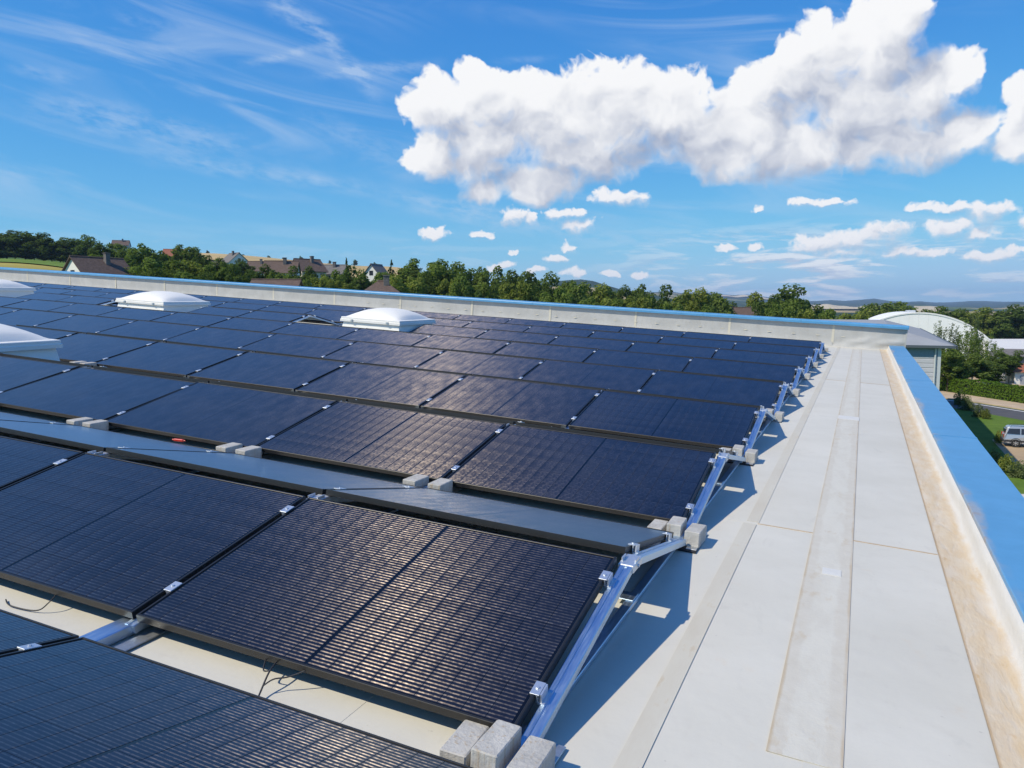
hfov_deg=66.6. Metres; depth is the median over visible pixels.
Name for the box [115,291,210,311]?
skylight
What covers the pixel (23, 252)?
broadleaf tree
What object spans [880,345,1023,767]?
roof edge parapet
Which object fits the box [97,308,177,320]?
solar panel
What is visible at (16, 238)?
broadleaf tree
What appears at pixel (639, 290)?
broadleaf tree
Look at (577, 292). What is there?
broadleaf tree
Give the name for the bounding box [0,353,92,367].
solar panel
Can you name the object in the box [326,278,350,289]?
broadleaf tree
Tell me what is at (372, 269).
house
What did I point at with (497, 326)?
solar panel
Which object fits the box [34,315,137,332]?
solar panel
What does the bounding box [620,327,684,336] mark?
solar panel
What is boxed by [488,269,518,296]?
broadleaf tree
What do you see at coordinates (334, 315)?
solar panel
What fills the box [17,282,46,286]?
solar panel
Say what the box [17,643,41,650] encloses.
mounting frame
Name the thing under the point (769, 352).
solar panel
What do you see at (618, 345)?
solar panel
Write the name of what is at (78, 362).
ballast block
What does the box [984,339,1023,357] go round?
flat roofed hall
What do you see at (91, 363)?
ballast block
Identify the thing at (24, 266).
meadow
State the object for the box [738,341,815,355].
solar panel
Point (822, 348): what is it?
mounting frame
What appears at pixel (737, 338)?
solar panel
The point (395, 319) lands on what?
skylight
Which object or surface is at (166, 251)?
house
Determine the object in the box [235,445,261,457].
ballast block
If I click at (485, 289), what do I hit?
broadleaf tree
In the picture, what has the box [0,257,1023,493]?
ground
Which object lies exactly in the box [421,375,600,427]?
solar panel
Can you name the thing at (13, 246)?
broadleaf tree
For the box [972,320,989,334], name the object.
broadleaf tree
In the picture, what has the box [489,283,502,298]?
broadleaf tree
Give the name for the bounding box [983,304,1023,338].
broadleaf tree
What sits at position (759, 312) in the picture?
broadleaf tree
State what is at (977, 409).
shrub
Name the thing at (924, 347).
storage shed
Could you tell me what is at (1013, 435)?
parked car
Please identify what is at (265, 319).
solar panel
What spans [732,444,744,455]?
ballast block
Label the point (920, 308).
field
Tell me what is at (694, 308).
broadleaf tree
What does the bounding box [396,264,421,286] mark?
broadleaf tree
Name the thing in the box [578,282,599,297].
broadleaf tree
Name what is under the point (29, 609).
cable
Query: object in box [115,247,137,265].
broadleaf tree
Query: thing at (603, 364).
solar panel
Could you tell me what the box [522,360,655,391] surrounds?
solar panel
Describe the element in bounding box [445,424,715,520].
solar panel
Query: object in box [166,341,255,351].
solar panel
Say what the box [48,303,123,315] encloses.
solar panel
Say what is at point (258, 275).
broadleaf tree
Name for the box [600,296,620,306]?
broadleaf tree
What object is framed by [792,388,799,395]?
ballast block
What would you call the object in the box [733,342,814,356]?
solar panel
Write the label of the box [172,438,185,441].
cable connector
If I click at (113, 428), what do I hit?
mounting frame
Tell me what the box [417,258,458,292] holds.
broadleaf tree
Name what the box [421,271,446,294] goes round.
broadleaf tree
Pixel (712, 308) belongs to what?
broadleaf tree
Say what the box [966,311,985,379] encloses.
birch tree
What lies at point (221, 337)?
solar panel
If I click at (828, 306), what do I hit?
field
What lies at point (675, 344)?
solar panel
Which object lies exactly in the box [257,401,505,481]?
solar panel
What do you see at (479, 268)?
broadleaf tree
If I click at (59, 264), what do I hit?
meadow
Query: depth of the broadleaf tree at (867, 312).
220.34 m
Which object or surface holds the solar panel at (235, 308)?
on the mounting frame
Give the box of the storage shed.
[814,319,957,389]
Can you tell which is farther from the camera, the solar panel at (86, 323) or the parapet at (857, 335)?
the parapet at (857, 335)
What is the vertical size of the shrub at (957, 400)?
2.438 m
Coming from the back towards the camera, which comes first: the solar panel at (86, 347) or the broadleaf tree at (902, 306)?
the broadleaf tree at (902, 306)
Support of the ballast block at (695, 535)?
on the roof
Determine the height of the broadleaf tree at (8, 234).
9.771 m
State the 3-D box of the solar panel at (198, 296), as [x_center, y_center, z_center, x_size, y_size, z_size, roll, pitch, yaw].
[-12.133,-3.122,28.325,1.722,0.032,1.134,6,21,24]
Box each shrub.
[953,389,968,405]
[957,396,974,410]
[971,403,984,416]
[981,408,990,418]
[987,448,1002,463]
[993,430,1001,442]
[998,453,1014,472]
[1005,460,1023,478]
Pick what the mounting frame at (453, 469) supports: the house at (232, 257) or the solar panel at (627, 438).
the solar panel at (627, 438)
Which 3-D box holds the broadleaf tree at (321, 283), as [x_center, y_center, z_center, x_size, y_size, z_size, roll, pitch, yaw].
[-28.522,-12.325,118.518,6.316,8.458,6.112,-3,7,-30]
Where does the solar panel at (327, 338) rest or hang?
on the mounting frame
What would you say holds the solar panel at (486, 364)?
on the mounting frame
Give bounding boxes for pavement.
[939,390,1023,409]
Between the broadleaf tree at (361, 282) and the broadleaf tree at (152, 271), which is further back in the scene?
the broadleaf tree at (361, 282)
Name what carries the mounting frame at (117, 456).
on the roof
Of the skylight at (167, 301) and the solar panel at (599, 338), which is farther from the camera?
the skylight at (167, 301)
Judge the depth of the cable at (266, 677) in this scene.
2.88 m
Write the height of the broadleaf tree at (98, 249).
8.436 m
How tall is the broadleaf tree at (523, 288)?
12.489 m
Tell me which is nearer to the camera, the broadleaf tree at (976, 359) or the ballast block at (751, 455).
the ballast block at (751, 455)
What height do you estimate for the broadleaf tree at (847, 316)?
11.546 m
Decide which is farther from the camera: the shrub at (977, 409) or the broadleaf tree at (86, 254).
the broadleaf tree at (86, 254)
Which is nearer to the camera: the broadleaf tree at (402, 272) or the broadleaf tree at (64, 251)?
the broadleaf tree at (402, 272)
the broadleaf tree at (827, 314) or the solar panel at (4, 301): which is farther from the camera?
the broadleaf tree at (827, 314)
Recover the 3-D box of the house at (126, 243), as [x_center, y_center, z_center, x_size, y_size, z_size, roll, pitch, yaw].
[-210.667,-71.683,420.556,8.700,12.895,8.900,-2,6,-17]
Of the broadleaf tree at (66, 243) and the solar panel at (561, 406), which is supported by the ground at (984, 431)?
the broadleaf tree at (66, 243)
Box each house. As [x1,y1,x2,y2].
[61,253,133,275]
[111,239,130,252]
[162,247,183,259]
[223,251,247,271]
[247,259,263,274]
[250,279,303,286]
[262,257,301,275]
[293,256,328,283]
[324,262,346,278]
[365,263,389,281]
[365,275,400,292]
[732,307,757,314]
[983,349,1023,378]
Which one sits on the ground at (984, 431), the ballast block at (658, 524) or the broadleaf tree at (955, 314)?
the broadleaf tree at (955, 314)
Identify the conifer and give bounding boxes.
[388,259,394,275]
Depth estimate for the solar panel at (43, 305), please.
19.95 m
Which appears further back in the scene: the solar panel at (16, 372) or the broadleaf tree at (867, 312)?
the broadleaf tree at (867, 312)
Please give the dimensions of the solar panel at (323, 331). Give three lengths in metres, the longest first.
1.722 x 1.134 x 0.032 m
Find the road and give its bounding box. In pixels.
[946,399,1023,419]
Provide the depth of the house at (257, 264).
258.79 m
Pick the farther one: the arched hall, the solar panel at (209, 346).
the arched hall
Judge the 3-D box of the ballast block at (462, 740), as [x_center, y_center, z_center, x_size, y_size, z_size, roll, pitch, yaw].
[-0.153,1.182,2.532,0.092,0.078,0.192,6,8,22]
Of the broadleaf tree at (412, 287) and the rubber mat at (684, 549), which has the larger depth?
the broadleaf tree at (412, 287)
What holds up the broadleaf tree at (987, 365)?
on the ground at (984, 431)
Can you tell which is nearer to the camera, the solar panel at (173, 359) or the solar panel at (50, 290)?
the solar panel at (173, 359)
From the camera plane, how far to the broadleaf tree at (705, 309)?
111.91 m
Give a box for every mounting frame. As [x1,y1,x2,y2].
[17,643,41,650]
[25,422,59,441]
[53,447,215,473]
[79,486,414,650]
[109,381,219,431]
[262,399,356,458]
[292,315,338,325]
[425,421,551,492]
[504,532,685,767]
[566,390,601,429]
[666,448,745,550]
[732,406,775,464]
[765,382,792,421]
[785,366,804,396]
[799,356,813,379]
[809,348,819,367]
[817,342,824,358]
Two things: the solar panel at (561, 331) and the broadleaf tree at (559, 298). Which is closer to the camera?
the solar panel at (561, 331)
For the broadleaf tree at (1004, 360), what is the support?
on the ground at (984, 431)
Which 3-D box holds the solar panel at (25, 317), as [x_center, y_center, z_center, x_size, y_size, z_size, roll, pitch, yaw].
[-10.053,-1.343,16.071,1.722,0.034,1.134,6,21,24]
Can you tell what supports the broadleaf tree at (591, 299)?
on the ground at (984, 431)
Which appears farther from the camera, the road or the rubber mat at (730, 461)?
the road
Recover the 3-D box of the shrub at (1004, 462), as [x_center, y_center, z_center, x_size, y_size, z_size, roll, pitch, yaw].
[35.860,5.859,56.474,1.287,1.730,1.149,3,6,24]
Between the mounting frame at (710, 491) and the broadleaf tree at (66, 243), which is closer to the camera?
the mounting frame at (710, 491)
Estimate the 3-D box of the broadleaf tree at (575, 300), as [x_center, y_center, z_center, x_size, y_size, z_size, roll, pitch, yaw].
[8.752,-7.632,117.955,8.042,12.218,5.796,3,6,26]
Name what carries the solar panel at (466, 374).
on the mounting frame
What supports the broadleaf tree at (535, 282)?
on the ground at (984, 431)
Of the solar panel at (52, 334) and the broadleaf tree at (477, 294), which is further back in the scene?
the broadleaf tree at (477, 294)
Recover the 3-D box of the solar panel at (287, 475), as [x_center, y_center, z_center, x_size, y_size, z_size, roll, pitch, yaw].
[-1.623,0.578,5.218,1.722,0.034,1.134,7,-4,24]
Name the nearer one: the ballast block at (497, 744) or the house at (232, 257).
the ballast block at (497, 744)
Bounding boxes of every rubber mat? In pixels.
[660,540,699,553]
[727,459,753,465]
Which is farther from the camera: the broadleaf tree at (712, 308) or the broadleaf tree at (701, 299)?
the broadleaf tree at (701, 299)
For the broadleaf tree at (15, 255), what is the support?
on the ground at (984, 431)
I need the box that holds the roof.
[0,304,999,767]
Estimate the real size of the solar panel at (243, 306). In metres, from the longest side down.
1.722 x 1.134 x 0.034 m
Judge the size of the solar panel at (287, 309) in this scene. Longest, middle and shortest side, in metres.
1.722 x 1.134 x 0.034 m
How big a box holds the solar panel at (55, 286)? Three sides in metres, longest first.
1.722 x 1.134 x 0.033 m
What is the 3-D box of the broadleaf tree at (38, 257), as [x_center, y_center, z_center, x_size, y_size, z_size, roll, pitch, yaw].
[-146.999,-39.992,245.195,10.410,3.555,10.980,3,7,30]
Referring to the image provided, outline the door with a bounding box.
[1020,375,1023,384]
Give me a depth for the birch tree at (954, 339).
113.78 m
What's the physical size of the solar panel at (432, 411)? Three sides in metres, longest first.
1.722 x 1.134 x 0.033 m
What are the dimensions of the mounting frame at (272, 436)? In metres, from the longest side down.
2.805 x 0.321 x 0.213 m
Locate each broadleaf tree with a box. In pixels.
[0,230,17,258]
[0,231,40,259]
[0,242,22,258]
[1,251,35,259]
[12,244,41,259]
[21,232,53,260]
[23,252,54,260]
[36,237,69,261]
[39,244,62,261]
[43,254,67,262]
[50,238,84,256]
[54,246,72,259]
[65,234,95,255]
[68,245,88,255]
[86,240,113,257]
[105,242,126,257]
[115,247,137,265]
[117,257,134,267]
[124,257,159,276]
[125,243,163,271]
[135,267,164,277]
[145,259,188,277]
[155,250,175,269]
[170,244,205,264]
[173,270,196,279]
[181,260,207,279]
[189,251,211,275]
[197,271,216,280]
[199,261,229,280]
[211,257,240,280]
[225,264,255,282]
[235,259,255,280]
[248,264,279,280]
[266,270,286,278]
[276,274,293,278]
[287,265,313,278]
[295,265,317,282]
[302,279,310,286]
[310,276,344,287]
[319,269,346,287]
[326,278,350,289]
[341,265,356,284]
[348,269,374,289]
[369,271,388,282]
[389,274,424,293]
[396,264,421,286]
[402,258,434,286]
[407,274,429,294]
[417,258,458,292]
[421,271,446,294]
[436,277,456,295]
[445,273,473,296]
[446,261,490,285]
[462,280,490,298]
[470,266,489,287]
[472,265,511,296]
[473,282,501,298]
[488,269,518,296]
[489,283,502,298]
[497,281,531,300]
[515,270,555,301]
[515,271,538,282]
[523,283,538,301]
[532,271,561,295]
[534,286,551,301]
[538,286,573,303]
[555,280,575,296]
[561,293,578,303]
[566,280,591,304]
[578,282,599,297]
[579,296,602,305]
[585,282,616,304]
[597,286,623,301]
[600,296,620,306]
[610,298,624,306]
[612,284,639,303]
[623,295,651,308]
[628,284,655,299]
[639,284,672,308]
[645,295,659,308]
[651,301,682,310]
[670,286,717,312]
[670,290,692,307]
[671,303,686,310]
[684,302,699,311]
[697,304,714,312]
[706,304,716,312]
[708,293,738,314]
[745,291,768,306]
[751,301,767,315]
[753,283,814,313]
[761,294,781,316]
[765,302,791,317]
[772,300,803,317]
[791,308,819,318]
[809,304,836,318]
[818,309,836,318]
[836,311,868,319]
[850,308,874,319]
[853,301,899,317]
[878,301,917,311]
[924,306,971,325]
[940,348,973,391]
[944,350,993,379]
[958,308,972,321]
[961,307,999,338]
[967,357,1008,380]
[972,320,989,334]
[980,311,1019,338]
[980,369,1005,383]
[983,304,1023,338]
[985,351,1017,378]
[988,350,1023,382]
[993,334,1020,338]
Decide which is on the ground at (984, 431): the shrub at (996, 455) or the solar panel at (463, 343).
the shrub at (996, 455)
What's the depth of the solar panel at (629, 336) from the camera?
19.19 m
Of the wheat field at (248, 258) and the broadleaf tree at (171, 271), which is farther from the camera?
the wheat field at (248, 258)
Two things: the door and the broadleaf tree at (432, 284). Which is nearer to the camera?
the door
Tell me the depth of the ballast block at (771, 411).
9.50 m
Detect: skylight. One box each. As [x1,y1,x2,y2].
[0,279,35,297]
[0,324,62,360]
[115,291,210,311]
[340,308,435,331]
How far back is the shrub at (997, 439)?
68.41 m
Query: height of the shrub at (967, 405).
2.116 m
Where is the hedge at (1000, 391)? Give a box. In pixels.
[939,374,1023,402]
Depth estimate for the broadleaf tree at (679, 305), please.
122.22 m
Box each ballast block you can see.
[66,417,92,425]
[70,361,86,363]
[80,362,96,365]
[82,419,108,430]
[216,442,242,452]
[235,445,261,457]
[403,474,428,486]
[428,478,452,491]
[439,720,488,765]
[470,720,521,767]
[506,735,555,767]
[647,519,668,530]
[666,516,686,536]
[684,523,706,547]
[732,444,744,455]
[744,449,757,463]
[764,408,773,417]
[774,411,784,421]
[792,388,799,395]
[804,373,810,378]
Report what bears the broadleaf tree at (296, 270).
on the ground at (984, 431)
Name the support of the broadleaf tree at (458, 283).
on the ground at (984, 431)
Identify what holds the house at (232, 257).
on the ground at (984, 431)
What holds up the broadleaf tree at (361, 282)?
on the ground at (984, 431)
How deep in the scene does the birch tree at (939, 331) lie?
115.66 m
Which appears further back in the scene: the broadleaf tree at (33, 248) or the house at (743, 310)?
the broadleaf tree at (33, 248)
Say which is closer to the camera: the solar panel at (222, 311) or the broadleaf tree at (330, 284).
the solar panel at (222, 311)
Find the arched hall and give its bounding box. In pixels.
[868,310,988,354]
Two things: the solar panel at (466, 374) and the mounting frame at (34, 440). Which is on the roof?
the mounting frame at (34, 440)
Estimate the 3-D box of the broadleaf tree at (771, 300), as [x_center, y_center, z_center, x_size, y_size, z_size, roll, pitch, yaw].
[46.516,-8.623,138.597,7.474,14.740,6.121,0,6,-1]
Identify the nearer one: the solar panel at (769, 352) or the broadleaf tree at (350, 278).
the solar panel at (769, 352)
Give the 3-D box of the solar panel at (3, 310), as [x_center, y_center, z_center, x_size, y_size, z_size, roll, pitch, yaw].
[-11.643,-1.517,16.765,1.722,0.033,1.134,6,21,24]
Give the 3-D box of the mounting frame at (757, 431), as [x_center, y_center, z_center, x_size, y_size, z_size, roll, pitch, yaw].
[2.646,0.420,8.289,0.213,0.321,2.805,6,8,24]
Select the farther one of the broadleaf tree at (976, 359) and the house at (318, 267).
the house at (318, 267)
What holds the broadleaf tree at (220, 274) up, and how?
on the ground at (984, 431)
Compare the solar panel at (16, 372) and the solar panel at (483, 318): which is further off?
the solar panel at (483, 318)
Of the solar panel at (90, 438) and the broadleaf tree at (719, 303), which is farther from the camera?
the broadleaf tree at (719, 303)
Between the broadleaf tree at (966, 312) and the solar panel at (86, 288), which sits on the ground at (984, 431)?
the broadleaf tree at (966, 312)
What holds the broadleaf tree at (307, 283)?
on the ground at (984, 431)
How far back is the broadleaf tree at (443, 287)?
123.45 m
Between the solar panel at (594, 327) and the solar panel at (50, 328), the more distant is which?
the solar panel at (594, 327)
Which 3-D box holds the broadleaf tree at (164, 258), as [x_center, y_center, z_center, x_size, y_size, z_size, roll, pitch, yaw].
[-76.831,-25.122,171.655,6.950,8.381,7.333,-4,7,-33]
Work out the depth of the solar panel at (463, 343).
15.06 m
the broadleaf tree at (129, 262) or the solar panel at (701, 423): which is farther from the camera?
the broadleaf tree at (129, 262)
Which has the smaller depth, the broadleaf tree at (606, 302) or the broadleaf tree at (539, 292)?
the broadleaf tree at (606, 302)
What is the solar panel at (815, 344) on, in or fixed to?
on the mounting frame at (822, 348)
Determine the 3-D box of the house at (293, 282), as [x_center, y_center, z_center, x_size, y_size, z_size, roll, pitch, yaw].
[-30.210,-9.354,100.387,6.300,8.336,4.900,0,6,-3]
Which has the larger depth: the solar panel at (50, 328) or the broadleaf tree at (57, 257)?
the broadleaf tree at (57, 257)
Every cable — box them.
[5,595,55,610]
[258,659,304,695]
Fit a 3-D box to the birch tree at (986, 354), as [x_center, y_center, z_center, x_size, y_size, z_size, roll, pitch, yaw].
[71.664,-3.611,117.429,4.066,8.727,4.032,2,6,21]
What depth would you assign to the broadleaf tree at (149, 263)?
119.03 m
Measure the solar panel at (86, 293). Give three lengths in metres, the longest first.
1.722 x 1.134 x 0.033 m
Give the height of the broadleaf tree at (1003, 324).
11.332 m
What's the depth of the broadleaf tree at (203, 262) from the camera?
153.41 m
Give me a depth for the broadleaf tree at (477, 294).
119.13 m
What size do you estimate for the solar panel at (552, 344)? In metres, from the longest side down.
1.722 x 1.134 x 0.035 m
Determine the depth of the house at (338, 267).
188.77 m
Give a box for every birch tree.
[933,321,944,350]
[941,323,966,360]
[955,319,980,378]
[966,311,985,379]
[974,331,1004,360]
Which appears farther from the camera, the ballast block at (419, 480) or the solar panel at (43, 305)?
the solar panel at (43, 305)
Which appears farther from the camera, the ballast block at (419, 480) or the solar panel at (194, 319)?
the solar panel at (194, 319)
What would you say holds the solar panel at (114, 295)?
on the mounting frame
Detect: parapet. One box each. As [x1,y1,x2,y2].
[0,267,908,349]
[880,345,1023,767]
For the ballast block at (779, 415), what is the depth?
9.44 m
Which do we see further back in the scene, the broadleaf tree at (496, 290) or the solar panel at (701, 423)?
the broadleaf tree at (496, 290)
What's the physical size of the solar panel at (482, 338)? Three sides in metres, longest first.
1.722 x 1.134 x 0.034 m
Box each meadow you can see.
[0,259,64,266]
[0,263,61,270]
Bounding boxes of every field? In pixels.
[201,253,400,277]
[709,292,768,299]
[811,304,867,308]
[914,306,936,311]
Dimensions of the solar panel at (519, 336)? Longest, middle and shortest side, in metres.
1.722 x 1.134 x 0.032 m
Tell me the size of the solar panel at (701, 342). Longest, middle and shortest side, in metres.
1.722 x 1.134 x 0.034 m
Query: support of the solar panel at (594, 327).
on the mounting frame
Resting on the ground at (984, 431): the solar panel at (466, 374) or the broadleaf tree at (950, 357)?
the broadleaf tree at (950, 357)
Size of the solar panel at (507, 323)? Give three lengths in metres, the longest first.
1.722 x 1.134 x 0.032 m
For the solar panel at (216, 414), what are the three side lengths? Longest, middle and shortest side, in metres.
1.722 x 1.134 x 0.034 m
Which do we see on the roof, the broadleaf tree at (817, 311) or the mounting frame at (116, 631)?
the mounting frame at (116, 631)
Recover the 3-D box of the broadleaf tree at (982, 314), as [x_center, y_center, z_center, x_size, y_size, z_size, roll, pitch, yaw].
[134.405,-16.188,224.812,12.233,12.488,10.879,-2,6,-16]
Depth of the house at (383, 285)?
98.80 m
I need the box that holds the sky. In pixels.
[0,0,1023,301]
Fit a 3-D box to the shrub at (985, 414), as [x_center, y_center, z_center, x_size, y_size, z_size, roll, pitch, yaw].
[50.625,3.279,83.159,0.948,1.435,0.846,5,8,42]
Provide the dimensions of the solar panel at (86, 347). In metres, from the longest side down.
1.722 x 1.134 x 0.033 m
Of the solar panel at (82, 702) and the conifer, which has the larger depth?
the conifer
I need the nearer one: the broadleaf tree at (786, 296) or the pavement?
the pavement
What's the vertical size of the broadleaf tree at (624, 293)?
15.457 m
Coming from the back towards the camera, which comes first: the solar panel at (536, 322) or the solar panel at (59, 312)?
the solar panel at (536, 322)
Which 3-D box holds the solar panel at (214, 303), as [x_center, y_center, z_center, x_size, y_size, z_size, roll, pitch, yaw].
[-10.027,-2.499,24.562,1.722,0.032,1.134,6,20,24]
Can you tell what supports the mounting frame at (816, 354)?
on the roof
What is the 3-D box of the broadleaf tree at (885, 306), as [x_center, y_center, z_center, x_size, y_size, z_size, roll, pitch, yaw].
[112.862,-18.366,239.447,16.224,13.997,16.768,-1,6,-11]
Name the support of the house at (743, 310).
on the ground at (984, 431)
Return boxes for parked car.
[1000,424,1023,446]
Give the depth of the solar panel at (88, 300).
23.05 m
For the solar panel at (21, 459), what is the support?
on the mounting frame at (117, 456)
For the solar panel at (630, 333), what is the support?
on the mounting frame
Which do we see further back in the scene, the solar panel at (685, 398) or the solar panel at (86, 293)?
the solar panel at (86, 293)
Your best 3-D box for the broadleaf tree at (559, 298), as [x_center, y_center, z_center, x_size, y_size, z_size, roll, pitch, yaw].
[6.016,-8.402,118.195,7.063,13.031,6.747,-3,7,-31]
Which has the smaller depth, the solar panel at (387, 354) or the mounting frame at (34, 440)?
the mounting frame at (34, 440)
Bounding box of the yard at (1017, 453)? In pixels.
[993,439,1023,464]
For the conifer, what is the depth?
145.02 m
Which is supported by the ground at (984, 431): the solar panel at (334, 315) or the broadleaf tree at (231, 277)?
the broadleaf tree at (231, 277)
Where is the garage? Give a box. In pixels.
[1004,364,1023,384]
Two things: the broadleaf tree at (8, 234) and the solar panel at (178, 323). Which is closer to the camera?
the solar panel at (178, 323)
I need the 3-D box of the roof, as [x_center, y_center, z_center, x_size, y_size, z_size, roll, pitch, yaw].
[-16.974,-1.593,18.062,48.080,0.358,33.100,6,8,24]
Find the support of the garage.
on the forecourt
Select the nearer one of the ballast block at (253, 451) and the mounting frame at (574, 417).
the ballast block at (253, 451)
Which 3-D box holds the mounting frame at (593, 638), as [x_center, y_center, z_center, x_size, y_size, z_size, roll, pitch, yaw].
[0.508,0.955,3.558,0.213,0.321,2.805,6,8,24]
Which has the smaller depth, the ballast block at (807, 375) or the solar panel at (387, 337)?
the ballast block at (807, 375)
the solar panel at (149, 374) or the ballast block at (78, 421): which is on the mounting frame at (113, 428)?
the solar panel at (149, 374)
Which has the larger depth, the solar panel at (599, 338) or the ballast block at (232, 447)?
the solar panel at (599, 338)
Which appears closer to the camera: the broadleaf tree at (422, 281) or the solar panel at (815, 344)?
the solar panel at (815, 344)
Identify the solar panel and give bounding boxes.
[0,297,31,306]
[0,307,21,314]
[0,309,76,325]
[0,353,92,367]
[0,356,78,391]
[0,367,196,420]
[0,412,72,424]
[0,420,226,452]
[0,436,82,488]
[0,452,305,618]
[0,609,78,654]
[0,637,472,767]
[2,299,75,310]
[8,325,77,338]
[16,293,72,300]
[16,325,86,333]
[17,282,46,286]
[29,309,84,314]
[34,284,71,288]
[34,288,73,293]
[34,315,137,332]
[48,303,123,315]
[56,333,157,361]
[57,296,115,304]
[62,290,108,296]
[65,286,104,290]
[87,332,166,341]
[88,315,144,320]
[93,366,209,382]
[96,293,132,298]
[96,342,246,376]
[97,288,138,293]
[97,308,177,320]
[98,320,201,339]
[106,447,420,494]
[107,382,336,446]
[128,291,148,293]
[136,497,616,727]
[145,320,209,326]
[151,312,233,325]
[166,327,274,348]
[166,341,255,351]
[183,312,238,317]
[186,294,205,297]
[187,352,348,391]
[188,307,254,316]
[199,296,243,301]
[204,300,226,306]
[209,380,347,401]
[210,317,293,331]
[211,306,259,310]
[212,327,281,333]
[214,302,270,309]
[235,299,282,304]
[237,311,307,321]
[238,334,355,357]
[239,317,298,322]
[256,351,356,362]
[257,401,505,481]
[259,305,315,313]
[260,310,336,322]
[271,323,360,338]
[275,301,323,307]
[287,334,361,341]
[295,363,465,407]
[300,322,365,328]
[305,309,356,322]
[316,305,364,311]
[322,341,444,367]
[326,487,673,553]
[337,328,430,345]
[348,399,515,424]
[357,362,472,375]
[362,341,450,350]
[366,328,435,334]
[410,324,487,337]
[412,334,510,352]
[413,311,459,318]
[415,350,543,378]
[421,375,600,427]
[430,318,472,326]
[444,335,514,341]
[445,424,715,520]
[451,349,548,359]
[454,315,511,322]
[463,321,531,331]
[473,374,606,390]
[476,330,558,343]
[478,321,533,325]
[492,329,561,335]
[494,342,596,361]
[506,318,565,326]
[515,341,597,348]
[516,422,734,454]
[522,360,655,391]
[524,326,594,336]
[549,336,634,350]
[549,359,656,370]
[561,323,623,331]
[562,335,636,341]
[568,390,758,448]
[584,349,691,371]
[589,331,662,342]
[598,330,663,336]
[604,349,692,357]
[607,389,761,411]
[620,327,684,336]
[627,342,716,357]
[638,341,718,348]
[639,370,781,408]
[658,336,735,348]
[660,370,786,391]
[668,336,736,342]
[682,332,750,341]
[683,357,796,385]
[695,357,800,375]
[712,349,806,368]
[720,348,807,363]
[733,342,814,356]
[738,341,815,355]
[749,337,820,348]
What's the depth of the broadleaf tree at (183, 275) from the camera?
108.34 m
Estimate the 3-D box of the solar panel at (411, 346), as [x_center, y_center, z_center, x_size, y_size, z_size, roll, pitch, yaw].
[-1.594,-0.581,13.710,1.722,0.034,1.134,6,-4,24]
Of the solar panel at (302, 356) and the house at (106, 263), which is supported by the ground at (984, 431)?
the house at (106, 263)
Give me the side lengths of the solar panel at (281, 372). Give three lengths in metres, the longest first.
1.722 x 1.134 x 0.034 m
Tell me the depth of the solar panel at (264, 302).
27.14 m
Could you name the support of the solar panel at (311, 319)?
on the mounting frame at (314, 316)
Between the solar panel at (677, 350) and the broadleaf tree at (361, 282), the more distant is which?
the broadleaf tree at (361, 282)
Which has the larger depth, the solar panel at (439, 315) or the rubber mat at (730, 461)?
the solar panel at (439, 315)
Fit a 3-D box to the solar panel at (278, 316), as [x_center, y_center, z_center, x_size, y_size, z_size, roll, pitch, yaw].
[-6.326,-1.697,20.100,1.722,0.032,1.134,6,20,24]
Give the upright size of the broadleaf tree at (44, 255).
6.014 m
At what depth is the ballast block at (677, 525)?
4.77 m
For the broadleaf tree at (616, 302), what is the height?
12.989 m
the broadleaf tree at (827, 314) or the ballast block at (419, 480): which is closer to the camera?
the ballast block at (419, 480)
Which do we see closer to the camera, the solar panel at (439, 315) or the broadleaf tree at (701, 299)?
the solar panel at (439, 315)
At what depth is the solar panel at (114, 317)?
16.00 m
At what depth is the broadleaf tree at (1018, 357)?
113.18 m
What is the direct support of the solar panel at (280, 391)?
on the mounting frame at (272, 436)
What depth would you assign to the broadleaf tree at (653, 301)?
121.50 m
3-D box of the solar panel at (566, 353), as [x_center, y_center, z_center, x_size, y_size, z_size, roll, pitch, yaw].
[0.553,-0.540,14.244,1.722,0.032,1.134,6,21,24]
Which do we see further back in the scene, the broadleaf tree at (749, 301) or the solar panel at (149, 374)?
the broadleaf tree at (749, 301)
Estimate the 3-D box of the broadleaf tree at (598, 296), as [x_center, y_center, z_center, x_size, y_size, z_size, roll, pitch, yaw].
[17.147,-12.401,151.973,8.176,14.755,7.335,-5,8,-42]
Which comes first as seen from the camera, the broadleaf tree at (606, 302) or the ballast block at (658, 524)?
the ballast block at (658, 524)
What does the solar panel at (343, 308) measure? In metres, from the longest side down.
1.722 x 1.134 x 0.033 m
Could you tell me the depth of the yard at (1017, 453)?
65.00 m
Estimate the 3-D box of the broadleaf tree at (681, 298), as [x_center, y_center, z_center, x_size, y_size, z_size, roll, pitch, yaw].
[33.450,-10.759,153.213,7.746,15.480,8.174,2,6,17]
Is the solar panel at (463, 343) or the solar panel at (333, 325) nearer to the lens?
the solar panel at (463, 343)
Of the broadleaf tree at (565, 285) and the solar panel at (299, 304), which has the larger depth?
the broadleaf tree at (565, 285)
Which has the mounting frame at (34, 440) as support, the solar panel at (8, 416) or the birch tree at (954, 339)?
the solar panel at (8, 416)
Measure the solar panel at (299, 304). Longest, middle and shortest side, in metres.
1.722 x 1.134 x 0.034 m
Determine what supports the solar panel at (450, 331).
on the mounting frame
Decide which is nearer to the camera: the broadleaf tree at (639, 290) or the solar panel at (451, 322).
the solar panel at (451, 322)
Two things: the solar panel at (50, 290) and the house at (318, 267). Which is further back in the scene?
the house at (318, 267)
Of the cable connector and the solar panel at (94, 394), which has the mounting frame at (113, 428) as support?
the solar panel at (94, 394)
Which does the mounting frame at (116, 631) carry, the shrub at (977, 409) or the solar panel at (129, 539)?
the solar panel at (129, 539)
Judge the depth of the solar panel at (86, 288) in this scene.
30.66 m
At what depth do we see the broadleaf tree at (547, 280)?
148.46 m

